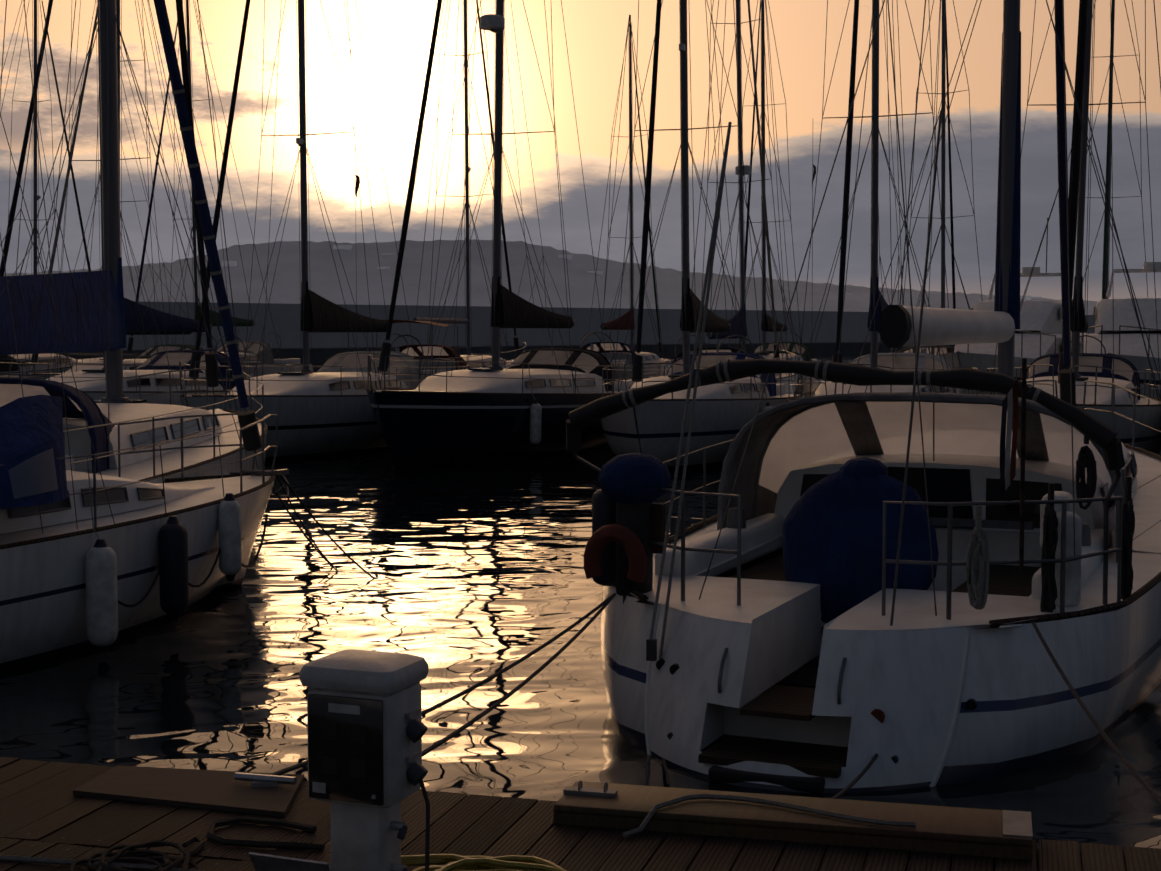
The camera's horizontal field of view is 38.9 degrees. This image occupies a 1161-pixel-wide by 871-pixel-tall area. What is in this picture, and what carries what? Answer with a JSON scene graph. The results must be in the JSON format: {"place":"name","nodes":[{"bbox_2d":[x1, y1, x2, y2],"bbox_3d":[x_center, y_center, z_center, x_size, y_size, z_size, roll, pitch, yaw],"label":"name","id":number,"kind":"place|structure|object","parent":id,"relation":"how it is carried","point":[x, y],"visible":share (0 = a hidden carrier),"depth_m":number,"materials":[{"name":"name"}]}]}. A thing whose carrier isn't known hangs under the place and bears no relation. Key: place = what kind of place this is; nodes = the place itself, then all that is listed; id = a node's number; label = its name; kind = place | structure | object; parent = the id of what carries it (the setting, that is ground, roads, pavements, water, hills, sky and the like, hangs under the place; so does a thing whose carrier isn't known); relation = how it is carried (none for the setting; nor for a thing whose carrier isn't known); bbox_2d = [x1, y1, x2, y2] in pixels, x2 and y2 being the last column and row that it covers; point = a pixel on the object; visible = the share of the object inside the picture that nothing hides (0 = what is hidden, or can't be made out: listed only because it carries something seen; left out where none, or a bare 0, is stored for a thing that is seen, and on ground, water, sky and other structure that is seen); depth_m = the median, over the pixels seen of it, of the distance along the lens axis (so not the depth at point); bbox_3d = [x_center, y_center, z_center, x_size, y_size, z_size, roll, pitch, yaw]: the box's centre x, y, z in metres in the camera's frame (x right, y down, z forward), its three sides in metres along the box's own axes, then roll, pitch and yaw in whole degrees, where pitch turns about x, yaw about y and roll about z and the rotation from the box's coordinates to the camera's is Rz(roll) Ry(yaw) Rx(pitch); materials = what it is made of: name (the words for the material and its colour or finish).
{"place":"outdoors","nodes":[
{"label":"outdoors","id":0,"kind":"place"},
{"bbox_2d":[4,239,1098,314],"bbox_3d":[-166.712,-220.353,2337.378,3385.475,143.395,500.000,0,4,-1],"label":"headland hill","id":1,"kind":"structure","parent":0,"point":[323,281],"depth_m":2376.19,"materials":[{"name":"grey"}]},
{"bbox_2d":[0,353,1160,853],"bbox_3d":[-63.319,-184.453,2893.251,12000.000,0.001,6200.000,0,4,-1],"label":"harbour water","id":2,"kind":"structure","parent":0,"point":[476,571],"depth_m":13.09,"materials":[{"name":"black liquid"}]},
{"bbox_2d":[0,0,102,377],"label":"yacht","id":3,"kind":"object","parent":2,"relation":"on","point":[4,368],"visible":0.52,"depth_m":61.01,"materials":[{"name":"white plastic"}]},
{"bbox_2d":[0,0,267,483],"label":"yacht","id":4,"kind":"object","parent":2,"relation":"on","point":[90,310],"visible":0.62,"depth_m":19.59,"materials":[{"name":"white plastic"}]},
{"bbox_2d":[25,0,253,379],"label":"yacht","id":5,"kind":"object","parent":2,"relation":"on","point":[144,356],"visible":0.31,"depth_m":53.08,"materials":[{"name":"white plastic"}]},
{"bbox_2d":[0,0,292,405],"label":"yacht","id":6,"kind":"object","parent":2,"relation":"on","point":[140,318],"visible":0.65,"depth_m":37.53,"materials":[{"name":"white plastic"}]},
{"bbox_2d":[0,0,375,670],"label":"yacht","id":7,"kind":"object","parent":2,"relation":"on","point":[100,562],"visible":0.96,"depth_m":13.82,"materials":[{"name":"white plastic"}]},
{"bbox_2d":[127,0,312,376],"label":"yacht","id":8,"kind":"object","parent":2,"relation":"on","point":[252,350],"visible":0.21,"depth_m":66.18,"materials":[{"name":"white plastic"}]},
{"bbox_2d":[179,0,469,461],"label":"yacht","id":9,"kind":"object","parent":2,"relation":"on","point":[325,410],"visible":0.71,"depth_m":34.74,"materials":[{"name":"white plastic"}]},
{"bbox_2d":[383,0,525,379],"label":"yacht","id":10,"kind":"object","parent":2,"relation":"on","point":[447,352],"visible":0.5,"depth_m":56.33,"materials":[{"name":"white plastic"}]},
{"bbox_2d":[367,0,664,469],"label":"yacht","id":11,"kind":"object","parent":2,"relation":"on","point":[523,405],"visible":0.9,"depth_m":33.35,"materials":[{"name":"black plastic"}]},
{"bbox_2d":[58,301,1095,363],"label":"breakwater wall","id":12,"kind":"structure","parent":2,"relation":"in","point":[324,347],"depth_m":141.04,"materials":[{"name":"concrete"}]},
{"bbox_2d":[0,757,1160,870],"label":"dock","id":13,"kind":"object","parent":2,"relation":"on","point":[45,812],"visible":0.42,"depth_m":5.93,"materials":[{"name":"brown wood"}]},
{"bbox_2d":[0,766,324,870],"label":"dock clutter","id":14,"kind":"object","parent":13,"relation":"on","point":[212,790],"visible":0.98,"depth_m":6.36,"materials":[{"name":"wood"}]},
{"bbox_2d":[249,649,429,870],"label":"power pedestal","id":15,"kind":"object","parent":13,"relation":"on","point":[367,728],"visible":1,"depth_m":5.19,"materials":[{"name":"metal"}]},
{"bbox_2d":[401,854,566,870],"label":"hose coil","id":16,"kind":"object","parent":13,"relation":"on","point":[454,862],"visible":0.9,"depth_m":5.53,"materials":[{"name":"yellow rubber"}]},
{"bbox_2d":[234,593,1160,804],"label":"mooring lines","id":17,"kind":"object","parent":13,"relation":"attached to","point":[274,779],"visible":0.54,"depth_m":8.18,"materials":[{"name":"fabric"}]},
{"bbox_2d":[553,780,1032,859],"bbox_3d":[0.760,1.394,6.016,1.723,0.123,0.475,1,4,14],"label":"gangplank","id":18,"kind":"object","parent":13,"relation":"on","point":[917,827],"visible":1,"depth_m":5.99,"materials":[{"name":"wood"}]},
{"bbox_2d":[580,14,671,380],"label":"yacht","id":19,"kind":"object","parent":2,"relation":"on","point":[624,320],"visible":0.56,"depth_m":73.47,"materials":[{"name":"white plastic"}]},
{"bbox_2d":[600,0,803,470],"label":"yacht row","id":20,"kind":"object","parent":2,"relation":"on","point":[725,411],"visible":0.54,"depth_m":31.33,"materials":[{"name":"white plastic"}]},
{"bbox_2d":[645,0,797,393],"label":"yacht","id":21,"kind":"object","parent":2,"relation":"on","point":[733,320],"visible":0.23,"depth_m":51.71,"materials":[{"name":"white plastic"}]},
{"bbox_2d":[729,0,823,393],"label":"yacht","id":22,"kind":"object","parent":2,"relation":"on","point":[767,326],"visible":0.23,"depth_m":66.03,"materials":[{"name":"white plastic"}]},
{"bbox_2d":[566,0,1160,792],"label":"yacht","id":23,"kind":"object","parent":2,"relation":"on","point":[902,570],"visible":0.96,"depth_m":10.72,"materials":[{"name":"white plastic"}]},
{"bbox_2d":[786,0,977,401],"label":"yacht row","id":24,"kind":"object","parent":2,"relation":"on","point":[895,361],"visible":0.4,"depth_m":32.24,"materials":[{"name":"white plastic"}]},
{"bbox_2d":[898,0,982,392],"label":"yacht","id":25,"kind":"object","parent":2,"relation":"on","point":[946,349],"visible":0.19,"depth_m":55.83,"materials":[{"name":"white plastic"}]},
{"bbox_2d":[931,218,1087,394],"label":"motor yacht","id":26,"kind":"object","parent":2,"relation":"on","point":[1038,333],"visible":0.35,"depth_m":51.35,"materials":[{"name":"white plastic"}]},
{"bbox_2d":[986,0,1160,454],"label":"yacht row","id":27,"kind":"object","parent":2,"relation":"on","point":[1117,370],"visible":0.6,"depth_m":31.53,"materials":[{"name":"white plastic"}]},
{"bbox_2d":[1062,262,1160,398],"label":"motor yacht","id":28,"kind":"object","parent":2,"relation":"on","point":[1129,343],"visible":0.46,"depth_m":48.21,"materials":[{"name":"white plastic"}]},
{"bbox_2d":[1083,0,1147,298],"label":"yacht","id":29,"kind":"object","parent":2,"relation":"on","point":[1106,254],"visible":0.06,"depth_m":59.70,"materials":[{"name":"white plastic"}]},
{"bbox_2d":[0,0,1160,300],"label":"sky","id":30,"kind":"structure","parent":0,"point":[396,35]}
]}

